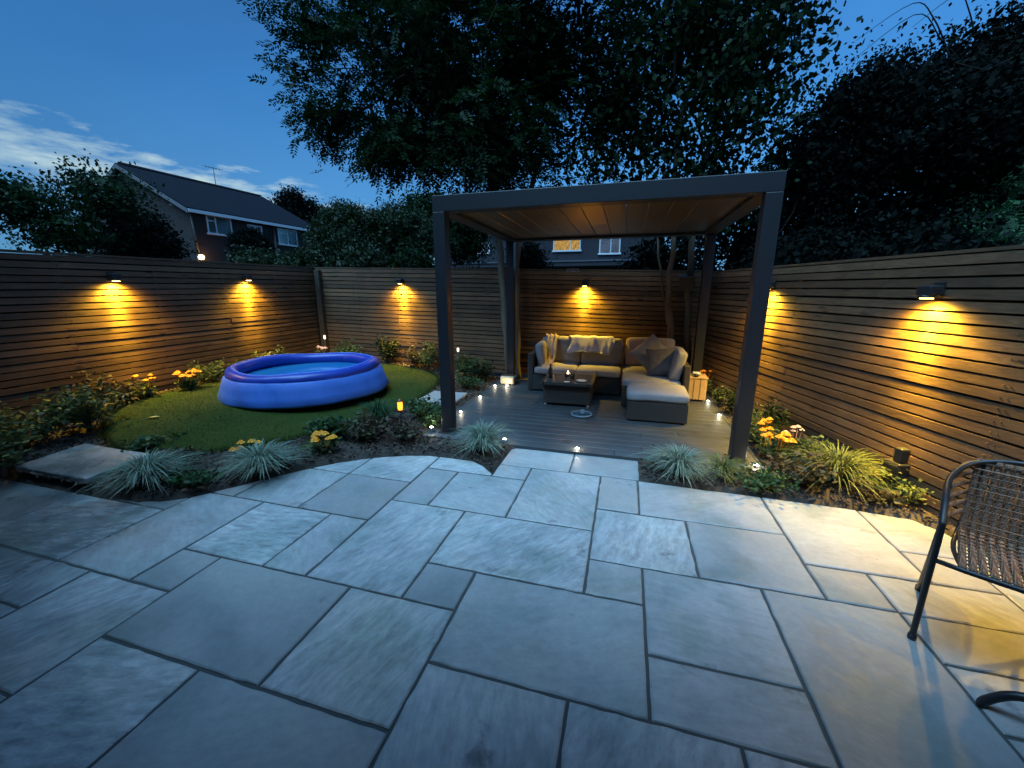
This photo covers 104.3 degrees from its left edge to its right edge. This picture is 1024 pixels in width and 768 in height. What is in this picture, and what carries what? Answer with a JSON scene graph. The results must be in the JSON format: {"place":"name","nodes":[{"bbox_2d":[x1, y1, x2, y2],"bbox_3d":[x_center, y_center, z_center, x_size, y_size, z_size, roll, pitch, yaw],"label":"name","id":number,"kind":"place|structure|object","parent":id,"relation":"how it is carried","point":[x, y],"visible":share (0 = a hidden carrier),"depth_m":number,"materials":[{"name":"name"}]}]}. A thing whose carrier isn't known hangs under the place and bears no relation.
{"place":"outdoors","nodes":[
{"label":"outdoors","id":0,"kind":"place"},
{"bbox_2d":[78,161,311,263],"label":"house","id":1,"kind":"structure","parent":0,"point":[211,215],"depth_m":18.29,"materials":[{"name":"brick"}]},
{"bbox_2d":[205,215,232,236],"bbox_3d":[-13.199,-7.136,17.981,0.100,0.830,1.200,5,14,20],"label":"window","id":2,"kind":"structure","parent":1,"relation":"in","point":[209,229],"depth_m":17.87,"materials":[{"name":"grey paint"}]},
{"bbox_2d":[277,228,297,246],"bbox_3d":[-11.946,-7.804,21.224,0.100,0.850,1.280,5,14,20],"label":"window","id":3,"kind":"structure","parent":1,"relation":"in","point":[286,230],"depth_m":21.17,"materials":[{"name":"grey paint"}]},
{"bbox_2d":[0,360,1020,572],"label":"ground","id":4,"kind":"structure","parent":0,"point":[14,475],"depth_m":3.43,"materials":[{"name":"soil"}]},
{"bbox_2d":[0,426,40,466],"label":"bed plant","id":5,"kind":"object","parent":4,"relation":"on","point":[9,441],"visible":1,"depth_m":3.39,"materials":[{"name":"green plant"}]},
{"bbox_2d":[0,396,105,445],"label":"bed plant","id":6,"kind":"object","parent":4,"relation":"on","point":[13,423],"visible":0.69,"depth_m":3.84,"materials":[{"name":"green plant"}]},
{"bbox_2d":[30,381,134,430],"bbox_3d":[-4.398,0.255,4.132,0.720,0.526,0.749,11,17,40],"label":"bed plant","id":7,"kind":"object","parent":4,"relation":"on","point":[88,403],"visible":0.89,"depth_m":4.06,"materials":[{"name":"green plant"}]},
{"bbox_2d":[15,443,150,483],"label":"paving slab","id":8,"kind":"structure","parent":4,"relation":"on","point":[72,463],"depth_m":3.43,"materials":[{"name":"stone"}]},
{"bbox_2d":[0,148,172,257],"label":"garden tree","id":9,"kind":"object","parent":4,"relation":"on","point":[22,207],"visible":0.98,"depth_m":9.36,"materials":[{"name":"green plant"}]},
{"bbox_2d":[65,366,114,401],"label":"bed plant","id":10,"kind":"object","parent":4,"relation":"on","point":[98,383],"visible":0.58,"depth_m":4.61,"materials":[{"name":"green plant"}]},
{"bbox_2d":[97,376,152,403],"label":"bed plant","id":11,"kind":"object","parent":4,"relation":"on","point":[128,389],"visible":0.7,"depth_m":4.77,"materials":[{"name":"green plant"}]},
{"bbox_2d":[59,446,213,497],"bbox_3d":[-2.939,0.682,3.253,0.974,0.272,0.907,-1,13,-5],"label":"grass tuft","id":12,"kind":"object","parent":4,"relation":"on","point":[145,470],"visible":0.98,"depth_m":3.16,"materials":[{"name":"green"}]},
{"bbox_2d":[126,374,159,398],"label":"flowering plant","id":13,"kind":"object","parent":4,"relation":"on","point":[148,391],"visible":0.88,"depth_m":5.00,"materials":[{"name":"green plant"}]},
{"bbox_2d":[86,203,201,261],"bbox_3d":[-10.476,-3.228,11.426,2.638,4.278,2.806,-13,18,-43],"label":"garden shrub","id":14,"kind":"object","parent":4,"relation":"on","point":[158,243],"visible":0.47,"depth_m":10.93,"materials":[{"name":"green plant"}]},
{"bbox_2d":[119,431,186,451],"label":"bed plant","id":15,"kind":"object","parent":4,"relation":"on","point":[142,441],"visible":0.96,"depth_m":3.77,"materials":[{"name":"green plant"}]},
{"bbox_2d":[0,249,321,423],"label":"slatted fence","id":16,"kind":"object","parent":4,"relation":"on","point":[64,318],"visible":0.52,"depth_m":5.15,"materials":[{"name":"brown wood"}]},
{"bbox_2d":[106,272,121,280],"bbox_3d":[-4.847,-1.309,4.850,0.131,0.115,0.105,4,14,15],"label":"wall lamp","id":17,"kind":"object","parent":16,"relation":"attached to","point":[111,276],"visible":1,"depth_m":4.82,"materials":[{"name":"black metal"}]},
{"bbox_2d":[242,273,252,280],"bbox_3d":[-4.351,-1.757,6.544,0.131,0.115,0.105,4,14,15],"label":"wall lamp","id":18,"kind":"object","parent":16,"relation":"attached to","point":[246,277],"visible":1,"depth_m":6.51,"materials":[{"name":"black metal"}]},
{"bbox_2d":[153,445,215,463],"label":"bed plant","id":19,"kind":"object","parent":4,"relation":"on","point":[191,451],"visible":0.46,"depth_m":3.57,"materials":[{"name":"green plant"}]},
{"bbox_2d":[163,466,226,487],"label":"bed plant","id":20,"kind":"object","parent":4,"relation":"on","point":[193,477],"visible":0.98,"depth_m":3.15,"materials":[{"name":"green plant"}]},
{"bbox_2d":[186,358,233,381],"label":"bed plant","id":21,"kind":"object","parent":4,"relation":"on","point":[209,374],"visible":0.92,"depth_m":5.86,"materials":[{"name":"green plant"}]},
{"bbox_2d":[228,439,261,458],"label":"flowering plant","id":22,"kind":"object","parent":4,"relation":"on","point":[250,441],"visible":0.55,"depth_m":3.63,"materials":[{"name":"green plant"}]},
{"bbox_2d":[224,225,278,262],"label":"clipped bush","id":23,"kind":"object","parent":4,"relation":"on","point":[249,235],"visible":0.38,"depth_m":12.69,"materials":[{"name":"green plant"}]},
{"bbox_2d":[225,237,285,266],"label":"bush","id":24,"kind":"object","parent":4,"relation":"on","point":[255,257],"visible":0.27,"depth_m":10.11,"materials":[{"name":"green plant"}]},
{"bbox_2d":[198,438,316,486],"bbox_3d":[-2.187,0.652,3.436,0.922,0.274,0.927,7,15,27],"label":"grass tuft","id":25,"kind":"object","parent":4,"relation":"on","point":[261,458],"visible":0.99,"depth_m":3.40,"materials":[{"name":"green"}]},
{"bbox_2d":[92,362,439,454],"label":"lawn","id":26,"kind":"structure","parent":4,"relation":"on","point":[231,432],"depth_m":4.48,"materials":[{"name":"green plant"}]},
{"bbox_2d":[173,368,202,389],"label":"flowering plant","id":27,"kind":"object","parent":26,"relation":"on","point":[190,383],"visible":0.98,"depth_m":5.38,"materials":[{"name":"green plant"}]},
{"bbox_2d":[217,352,388,409],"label":"inflatable pool","id":28,"kind":"structure","parent":26,"relation":"on","point":[284,381],"depth_m":4.96,"materials":[{"name":"blue plastic"}]},
{"bbox_2d":[251,345,292,356],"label":"bed plant","id":29,"kind":"object","parent":4,"relation":"on","point":[274,353],"visible":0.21,"depth_m":6.84,"materials":[{"name":"green plant"}]},
{"bbox_2d":[267,183,326,223],"bbox_3d":[-15.800,-10.337,30.600,5.214,9.400,4.947,4,14,15],"label":"distant tree","id":30,"kind":"object","parent":4,"relation":"on","point":[293,202],"visible":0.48,"depth_m":28.92,"materials":[{"name":"green plant"}]},
{"bbox_2d":[268,233,335,269],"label":"bush","id":31,"kind":"object","parent":4,"relation":"on","point":[302,256],"visible":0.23,"depth_m":10.07,"materials":[{"name":"green plant"}]},
{"bbox_2d":[311,345,326,353],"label":"flowering plant","id":32,"kind":"object","parent":4,"relation":"on","point":[319,348],"visible":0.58,"depth_m":7.52,"materials":[{"name":"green plant"}]},
{"bbox_2d":[299,430,342,456],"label":"flowering plant","id":33,"kind":"object","parent":4,"relation":"on","point":[318,444],"visible":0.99,"depth_m":3.83,"materials":[{"name":"green plant"}]},
{"bbox_2d":[302,413,357,434],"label":"bed plant","id":34,"kind":"object","parent":4,"relation":"on","point":[329,425],"visible":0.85,"depth_m":4.12,"materials":[{"name":"green plant"}]},
{"bbox_2d":[331,338,364,352],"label":"bed plant","id":35,"kind":"object","parent":4,"relation":"on","point":[343,348],"visible":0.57,"depth_m":7.82,"materials":[{"name":"green plant"}]},
{"bbox_2d":[323,237,397,269],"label":"bush","id":36,"kind":"object","parent":4,"relation":"on","point":[357,256],"visible":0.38,"depth_m":9.93,"materials":[{"name":"green plant"}]},
{"bbox_2d":[295,196,434,267],"bbox_3d":[-5.027,-4.292,14.667,5.121,4.859,3.135,-2,13,-8],"label":"round tree","id":37,"kind":"object","parent":4,"relation":"on","point":[338,223],"visible":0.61,"depth_m":13.54,"materials":[{"name":"green plant"}]},
{"bbox_2d":[335,408,400,440],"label":"bed plant","id":38,"kind":"object","parent":4,"relation":"on","point":[369,427],"visible":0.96,"depth_m":4.15,"materials":[{"name":"green plant"}]},
{"bbox_2d":[349,398,412,419],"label":"grass tuft","id":39,"kind":"object","parent":4,"relation":"on","point":[378,409],"visible":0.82,"depth_m":4.70,"materials":[{"name":"green plant"}]},
{"bbox_2d":[374,334,400,361],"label":"bed plant","id":40,"kind":"object","parent":4,"relation":"on","point":[386,352],"visible":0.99,"depth_m":7.73,"materials":[{"name":"green plant"}]},
{"bbox_2d":[397,399,402,426],"bbox_3d":[-1.277,0.339,4.561,0.068,0.350,0.068,4,14,15],"label":"torch light","id":41,"kind":"object","parent":4,"relation":"on","point":[400,405],"visible":0.98,"depth_m":4.52,"materials":[{"name":"yellow metal"}]},
{"bbox_2d":[386,420,429,441],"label":"bed plant","id":42,"kind":"object","parent":4,"relation":"on","point":[407,431],"visible":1,"depth_m":4.14,"materials":[{"name":"green plant"}]},
{"bbox_2d":[386,239,434,269],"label":"bush","id":43,"kind":"object","parent":4,"relation":"on","point":[409,258],"visible":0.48,"depth_m":9.99,"materials":[{"name":"green plant"}]},
{"bbox_2d":[403,345,425,367],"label":"bed plant","id":44,"kind":"object","parent":4,"relation":"on","point":[409,354],"visible":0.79,"depth_m":7.57,"materials":[{"name":"green plant"}]},
{"bbox_2d":[403,394,429,417],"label":"bed plant","id":45,"kind":"object","parent":4,"relation":"on","point":[413,404],"visible":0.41,"depth_m":4.82,"materials":[{"name":"green plant"}]},
{"bbox_2d":[407,396,441,426],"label":"bed plant","id":46,"kind":"object","parent":4,"relation":"on","point":[431,415],"visible":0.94,"depth_m":4.57,"materials":[{"name":"green plant"}]},
{"bbox_2d":[413,338,437,369],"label":"bed plant","id":47,"kind":"object","parent":4,"relation":"on","point":[429,357],"visible":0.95,"depth_m":7.43,"materials":[{"name":"green plant"}]},
{"bbox_2d":[422,391,466,405],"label":"paving slab","id":48,"kind":"structure","parent":4,"relation":"on","point":[436,396],"depth_m":5.79,"materials":[{"name":"stone"}]},
{"bbox_2d":[392,185,505,267],"bbox_3d":[-2.703,-5.299,16.491,5.026,5.976,3.471,4,14,15],"label":"tall tree","id":49,"kind":"object","parent":4,"relation":"on","point":[467,241],"visible":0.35,"depth_m":15.62,"materials":[{"name":"green plant"}]},
{"bbox_2d":[235,0,686,379],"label":"ash tree","id":50,"kind":"object","parent":4,"relation":"on","point":[490,145],"visible":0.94,"depth_m":5.93,"materials":[{"name":"green plant"}]},
{"bbox_2d":[454,353,486,376],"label":"bed plant","id":51,"kind":"object","parent":4,"relation":"on","point":[464,366],"visible":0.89,"depth_m":7.10,"materials":[{"name":"green plant"}]},
{"bbox_2d":[455,370,487,388],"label":"bed plant","id":52,"kind":"object","parent":4,"relation":"on","point":[465,381],"visible":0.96,"depth_m":6.38,"materials":[{"name":"green plant"}]},
{"bbox_2d":[439,418,518,456],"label":"grass tuft","id":53,"kind":"object","parent":4,"relation":"on","point":[481,440],"visible":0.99,"depth_m":3.90,"materials":[{"name":"green"}]},
{"bbox_2d":[468,360,495,378],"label":"bed plant","id":54,"kind":"object","parent":4,"relation":"on","point":[482,372],"visible":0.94,"depth_m":6.95,"materials":[{"name":"green plant"}]},
{"bbox_2d":[313,267,701,382],"bbox_3d":[-0.463,-1.135,7.266,7.302,2.042,0.190,4,14,15],"label":"slatted fence","id":55,"kind":"object","parent":4,"relation":"on","point":[363,306],"visible":0.7,"depth_m":7.25,"materials":[{"name":"brown wood"}]},
{"bbox_2d":[496,242,557,270],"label":"bush","id":56,"kind":"object","parent":4,"relation":"on","point":[532,256],"visible":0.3,"depth_m":9.52,"materials":[{"name":"green plant"}]},
{"bbox_2d":[422,379,763,471],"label":"deck","id":57,"kind":"structure","parent":4,"relation":"on","point":[608,429],"depth_m":4.63,"materials":[{"name":"grey wood"}]},
{"bbox_2d":[500,373,516,384],"bbox_3d":[-0.054,-0.088,6.785,0.250,0.156,0.220,4,14,15],"label":"lamp","id":58,"kind":"object","parent":57,"relation":"on","point":[506,378],"visible":0.98,"depth_m":6.69,"materials":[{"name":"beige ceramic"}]},
{"bbox_2d":[540,371,596,407],"bbox_3d":[0.836,0.060,5.749,0.710,0.342,0.870,4,14,15],"label":"coffee table","id":59,"kind":"object","parent":57,"relation":"on","point":[557,388],"visible":0.87,"depth_m":5.42,"materials":[{"name":"grey wicker"}]},
{"bbox_2d":[548,364,552,377],"bbox_3d":[0.544,-0.187,5.616,0.068,0.203,0.067,4,14,15],"label":"bottle","id":60,"kind":"object","parent":59,"relation":"on","point":[550,372],"visible":1,"depth_m":5.59,"materials":[{"name":"black glass"}]},
{"bbox_2d":[528,336,622,395],"bbox_3d":[1.029,-0.332,6.396,1.420,0.809,0.790,4,14,15],"label":"sofa","id":61,"kind":"object","parent":57,"relation":"on","point":[607,368],"visible":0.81,"depth_m":6.29,"materials":[{"name":"grey fabric"}]},
{"bbox_2d":[540,333,559,366],"bbox_3d":[0.625,-0.553,6.492,0.230,0.506,0.721,4,14,15],"label":"throw","id":62,"kind":"object","parent":61,"relation":"on","point":[551,342],"visible":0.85,"depth_m":6.47,"materials":[{"name":"beige fabric"}]},
{"bbox_2d":[567,335,614,354],"bbox_3d":[1.290,-0.648,6.480,0.738,0.280,0.342,4,14,15],"label":"throw","id":63,"kind":"object","parent":61,"relation":"on","point":[604,345],"visible":1,"depth_m":6.37,"materials":[{"name":"grey fabric"}]},
{"bbox_2d":[571,409,591,417],"bbox_3d":[0.880,0.363,5.038,0.268,0.075,0.268,4,14,15],"label":"round dish","id":64,"kind":"object","parent":57,"relation":"on","point":[582,413],"visible":1,"depth_m":5.04,"materials":[{"name":"grey"}]},
{"bbox_2d":[432,170,786,464],"bbox_3d":[1.039,-0.852,5.017,3.110,2.450,2.730,4,14,15],"label":"pergola","id":65,"kind":"object","parent":57,"relation":"on","point":[709,208],"visible":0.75,"depth_m":3.91,"materials":[{"name":"black metal"}]},
{"bbox_2d":[621,337,690,405],"bbox_3d":[2.059,-0.211,5.837,0.844,0.826,1.330,4,14,15],"label":"corner sofa","id":66,"kind":"object","parent":57,"relation":"on","point":[634,369],"visible":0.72,"depth_m":5.39,"materials":[{"name":"grey fabric"}]},
{"bbox_2d":[629,334,666,370],"bbox_3d":[2.054,-0.434,5.834,0.610,0.589,0.319,-4,14,-15],"label":"scatter cushion","id":67,"kind":"object","parent":66,"relation":"on","point":[652,341],"visible":0.61,"depth_m":5.79,"materials":[{"name":"grey fabric"}]},
{"bbox_2d":[645,347,677,375],"bbox_3d":[2.088,-0.302,5.534,0.455,0.417,0.296,4,14,15],"label":"scatter cushion","id":68,"kind":"object","parent":66,"relation":"on","point":[659,362],"visible":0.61,"depth_m":5.48,"materials":[{"name":"fabric"}]},
{"bbox_2d":[626,382,689,424],"bbox_3d":[1.797,0.218,4.974,0.719,0.383,0.620,4,14,15],"label":"footstool","id":69,"kind":"object","parent":57,"relation":"on","point":[660,402],"visible":1,"depth_m":4.72,"materials":[{"name":"grey wicker"}]},
{"bbox_2d":[688,374,708,401],"bbox_3d":[2.646,0.051,5.754,0.280,0.350,0.280,4,14,15],"label":"side table","id":70,"kind":"object","parent":57,"relation":"on","point":[697,387],"visible":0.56,"depth_m":5.62,"materials":[{"name":"brown wood"}]},
{"bbox_2d":[700,369,712,392],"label":"flowering plant","id":71,"kind":"object","parent":57,"relation":"on","point":[709,383],"visible":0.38,"depth_m":5.91,"materials":[{"name":"green plant"}]},
{"bbox_2d":[613,236,723,271],"bbox_3d":[3.424,-2.071,8.883,2.373,3.128,1.572,4,14,15],"label":"bush","id":72,"kind":"object","parent":4,"relation":"on","point":[645,257],"visible":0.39,"depth_m":8.65,"materials":[{"name":"green plant"}]},
{"bbox_2d":[626,441,737,492],"bbox_3d":[1.442,0.671,3.433,0.828,0.264,0.887,-6,14,-24],"label":"grass tuft","id":73,"kind":"object","parent":4,"relation":"on","point":[677,461],"visible":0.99,"depth_m":3.38,"materials":[{"name":"green"}]},
{"bbox_2d":[545,0,864,365],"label":"birch tree","id":74,"kind":"object","parent":4,"relation":"on","point":[723,50],"visible":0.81,"depth_m":5.32,"materials":[{"name":"green plant"}]},
{"bbox_2d":[678,275,696,290],"bbox_3d":[2.610,-1.506,5.944,0.250,0.236,0.200,4,14,15],"label":"bird box","id":75,"kind":"object","parent":74,"relation":"attached to","point":[686,282],"visible":1,"depth_m":5.89,"materials":[{"name":"brown wood"}]},
{"bbox_2d":[708,382,730,405],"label":"bed plant","id":76,"kind":"object","parent":4,"relation":"on","point":[717,397],"visible":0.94,"depth_m":5.43,"materials":[{"name":"green plant"}]},
{"bbox_2d":[690,448,757,486],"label":"grass tuft","id":77,"kind":"object","parent":4,"relation":"on","point":[724,465],"visible":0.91,"depth_m":3.35,"materials":[{"name":"green plant"}]},
{"bbox_2d":[722,389,735,413],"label":"bed plant","id":78,"kind":"object","parent":4,"relation":"on","point":[731,401],"visible":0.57,"depth_m":5.05,"materials":[{"name":"green plant"}]},
{"bbox_2d":[733,402,765,421],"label":"bed plant","id":79,"kind":"object","parent":4,"relation":"on","point":[759,412],"visible":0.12,"depth_m":4.49,"materials":[{"name":"green plant"}]},
{"bbox_2d":[721,459,800,495],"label":"bed plant","id":80,"kind":"object","parent":4,"relation":"on","point":[766,478],"visible":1,"depth_m":3.14,"materials":[{"name":"green plant"}]},
{"bbox_2d":[749,417,779,443],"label":"flowering plant","id":81,"kind":"object","parent":4,"relation":"on","point":[755,434],"visible":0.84,"depth_m":4.01,"materials":[{"name":"yellow plant"}]},
{"bbox_2d":[750,410,782,432],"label":"grass tuft","id":82,"kind":"object","parent":4,"relation":"on","point":[757,420],"visible":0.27,"depth_m":4.16,"materials":[{"name":"plant"}]},
{"bbox_2d":[754,397,792,435],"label":"bed plant","id":83,"kind":"object","parent":4,"relation":"on","point":[772,414],"visible":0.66,"depth_m":4.16,"materials":[{"name":"green plant"}]},
{"bbox_2d":[754,426,797,459],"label":"flowering plant","id":84,"kind":"object","parent":4,"relation":"on","point":[769,444],"visible":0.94,"depth_m":3.69,"materials":[{"name":"yellow plant"}]},
{"bbox_2d":[776,425,809,456],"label":"flowering plant","id":85,"kind":"object","parent":4,"relation":"on","point":[792,444],"visible":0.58,"depth_m":3.69,"materials":[{"name":"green plant"}]},
{"bbox_2d":[758,445,845,489],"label":"bed plant","id":86,"kind":"object","parent":4,"relation":"on","point":[806,474],"visible":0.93,"depth_m":3.15,"materials":[{"name":"green plant"}]},
{"bbox_2d":[787,430,846,469],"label":"bed plant","id":87,"kind":"object","parent":4,"relation":"on","point":[811,445],"visible":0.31,"depth_m":3.47,"materials":[{"name":"green plant"}]},
{"bbox_2d":[765,439,914,504],"bbox_3d":[2.630,0.678,3.216,1.097,0.346,1.035,-4,14,-18],"label":"grass tuft","id":88,"kind":"object","parent":4,"relation":"on","point":[851,463],"visible":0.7,"depth_m":3.18,"materials":[{"name":"green plant"}]},
{"bbox_2d":[699,198,1023,287],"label":"hedge tree","id":89,"kind":"object","parent":4,"relation":"on","point":[816,248],"visible":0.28,"depth_m":4.66,"materials":[{"name":"green plant"}]},
{"bbox_2d":[702,244,1023,560],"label":"slatted fence","id":90,"kind":"object","parent":4,"relation":"on","point":[875,356],"visible":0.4,"depth_m":3.08,"materials":[{"name":"brown wood"}]},
{"bbox_2d":[915,282,946,298],"bbox_3d":[2.907,-0.649,2.766,0.131,0.115,0.105,0,13,0],"label":"wall lamp","id":91,"kind":"object","parent":90,"relation":"attached to","point":[935,290],"visible":1,"depth_m":2.73,"materials":[{"name":"black metal"}]},
{"bbox_2d":[833,479,907,505],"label":"bed plant","id":92,"kind":"object","parent":4,"relation":"on","point":[886,496],"visible":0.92,"depth_m":2.95,"materials":[{"name":"green plant"}]},
{"bbox_2d":[722,0,1023,269],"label":"tree","id":93,"kind":"object","parent":4,"relation":"on","point":[880,135],"visible":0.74,"depth_m":5.12,"materials":[{"name":"green plant"}]},
{"bbox_2d":[849,460,939,507],"bbox_3d":[2.897,0.761,2.982,0.611,0.279,0.521,4,14,15],"label":"bed plant","id":94,"kind":"object","parent":4,"relation":"on","point":[905,491],"visible":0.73,"depth_m":2.95,"materials":[{"name":"green plant"}]},
{"bbox_2d":[880,447,910,488],"bbox_3d":[2.924,0.670,3.042,0.098,0.400,0.130,0,13,0],"label":"socket box","id":95,"kind":"object","parent":4,"relation":"on","point":[899,460],"visible":0.92,"depth_m":2.98,"materials":[{"name":"black metal"}]},
{"bbox_2d":[941,153,1023,251],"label":"conifer","id":96,"kind":"object","parent":4,"relation":"on","point":[1015,221],"visible":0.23,"depth_m":4.69,"materials":[{"name":"green plant"}]},
{"bbox_2d":[0,448,1023,767],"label":"patio","id":97,"kind":"structure","parent":0,"point":[882,690],"depth_m":1.90,"materials":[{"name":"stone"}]},
{"bbox_2d":[907,458,1023,640],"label":"woven chair","id":98,"kind":"object","parent":97,"relation":"on","point":[977,482],"visible":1,"depth_m":1.84,"materials":[{"name":"grey wicker"}]},
{"bbox_2d":[976,690,1023,708],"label":"bistro table","id":99,"kind":"object","parent":97,"relation":"on","point":[984,701],"visible":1,"depth_m":1.50,"materials":[{"name":"black metal"}]},
{"bbox_2d":[0,0,1023,272],"label":"sky","id":100,"kind":"structure","parent":0,"point":[159,85],"materials":[{"name":"blue"}]},
{"bbox_2d":[451,217,660,271],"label":"house","id":101,"kind":"structure","parent":0,"point":[589,254],"depth_m":20.68,"materials":[{"name":"brick"}]},
{"bbox_2d":[552,240,581,251],"bbox_3d":[2.881,-7.546,20.847,1.550,1.170,0.100,4,14,15],"label":"window","id":102,"kind":"structure","parent":101,"relation":"in","point":[554,250],"depth_m":20.92,"materials":[{"name":"grey paint"}]},
{"bbox_2d":[598,239,620,254],"bbox_3d":[4.997,-7.315,20.285,1.150,1.370,0.100,4,14,15],"label":"window","id":103,"kind":"structure","parent":101,"relation":"in","point":[611,241],"depth_m":20.37,"materials":[{"name":"grey paint"}]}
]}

